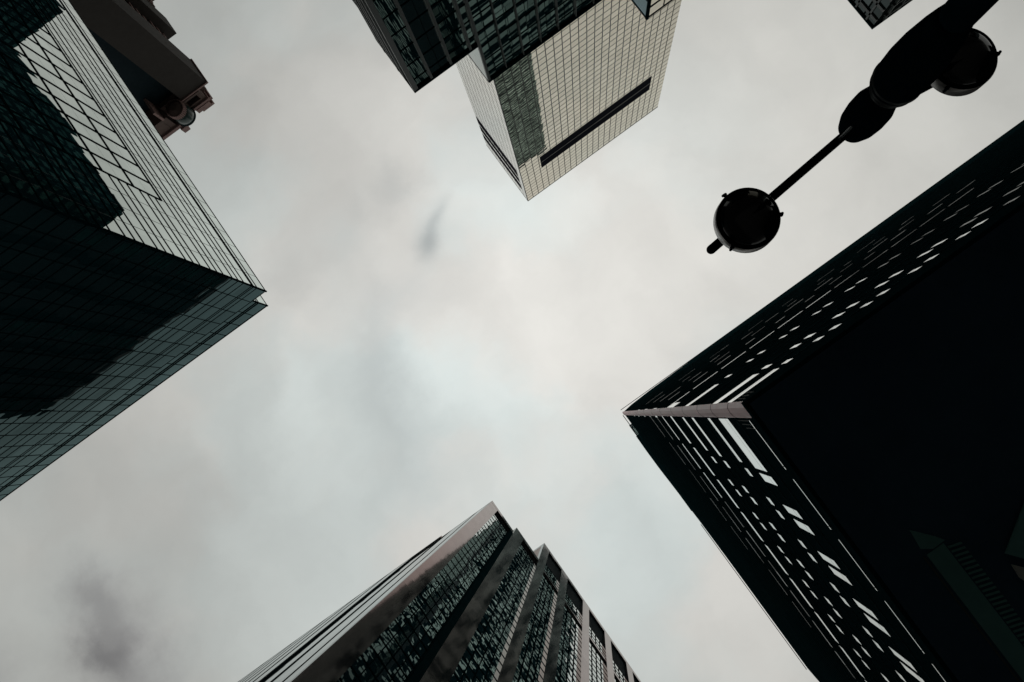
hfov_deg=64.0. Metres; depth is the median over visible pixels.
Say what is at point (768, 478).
window
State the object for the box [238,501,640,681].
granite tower
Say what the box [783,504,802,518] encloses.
window
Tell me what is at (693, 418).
window
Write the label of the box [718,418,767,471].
window
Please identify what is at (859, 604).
window
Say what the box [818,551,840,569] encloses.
window
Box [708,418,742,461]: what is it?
window
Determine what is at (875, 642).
window
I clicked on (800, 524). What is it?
window
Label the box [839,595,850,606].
window
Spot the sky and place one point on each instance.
(434, 343)
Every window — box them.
[682,417,707,449]
[692,417,721,455]
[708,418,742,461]
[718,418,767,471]
[759,472,778,485]
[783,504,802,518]
[794,518,814,534]
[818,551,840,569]
[828,565,852,585]
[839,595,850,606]
[853,598,878,619]
[862,626,873,637]
[864,613,891,636]
[872,639,883,651]
[889,646,917,671]
[900,661,924,681]
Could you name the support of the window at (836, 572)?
in the black tower at (834, 447)
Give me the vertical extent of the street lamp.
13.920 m
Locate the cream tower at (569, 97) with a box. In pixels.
[456,0,681,200]
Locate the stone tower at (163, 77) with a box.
[69,0,214,139]
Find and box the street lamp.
[706,0,1001,253]
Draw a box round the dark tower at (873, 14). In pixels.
[848,0,911,28]
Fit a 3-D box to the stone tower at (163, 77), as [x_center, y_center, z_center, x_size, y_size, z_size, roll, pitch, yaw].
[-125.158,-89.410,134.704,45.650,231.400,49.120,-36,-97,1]
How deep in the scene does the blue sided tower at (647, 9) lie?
113.76 m
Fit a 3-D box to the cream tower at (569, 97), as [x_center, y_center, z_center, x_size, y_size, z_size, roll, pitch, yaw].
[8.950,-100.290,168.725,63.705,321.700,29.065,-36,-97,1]
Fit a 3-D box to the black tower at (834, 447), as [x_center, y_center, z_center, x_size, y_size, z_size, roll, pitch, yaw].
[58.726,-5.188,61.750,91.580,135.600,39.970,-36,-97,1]
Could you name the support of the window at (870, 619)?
in the black tower at (834, 447)
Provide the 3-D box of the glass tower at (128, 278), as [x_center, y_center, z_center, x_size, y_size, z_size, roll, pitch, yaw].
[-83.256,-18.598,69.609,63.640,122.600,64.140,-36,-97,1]
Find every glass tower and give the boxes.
[0,0,267,500]
[354,0,601,92]
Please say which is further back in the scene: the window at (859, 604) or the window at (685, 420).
the window at (685, 420)
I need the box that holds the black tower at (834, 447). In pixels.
[621,120,1023,681]
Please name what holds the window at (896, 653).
in the black tower at (834, 447)
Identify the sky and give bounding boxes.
[0,0,1023,681]
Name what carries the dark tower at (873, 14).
on the ground
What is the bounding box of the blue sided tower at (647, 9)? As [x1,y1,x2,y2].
[631,0,672,19]
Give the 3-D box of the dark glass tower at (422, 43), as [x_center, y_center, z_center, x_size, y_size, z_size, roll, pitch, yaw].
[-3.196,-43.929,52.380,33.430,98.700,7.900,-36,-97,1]
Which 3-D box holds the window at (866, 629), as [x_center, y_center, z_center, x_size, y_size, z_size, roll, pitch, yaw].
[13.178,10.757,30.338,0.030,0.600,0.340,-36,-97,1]
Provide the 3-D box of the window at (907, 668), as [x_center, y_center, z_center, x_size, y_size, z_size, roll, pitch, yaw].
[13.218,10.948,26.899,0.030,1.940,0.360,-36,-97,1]

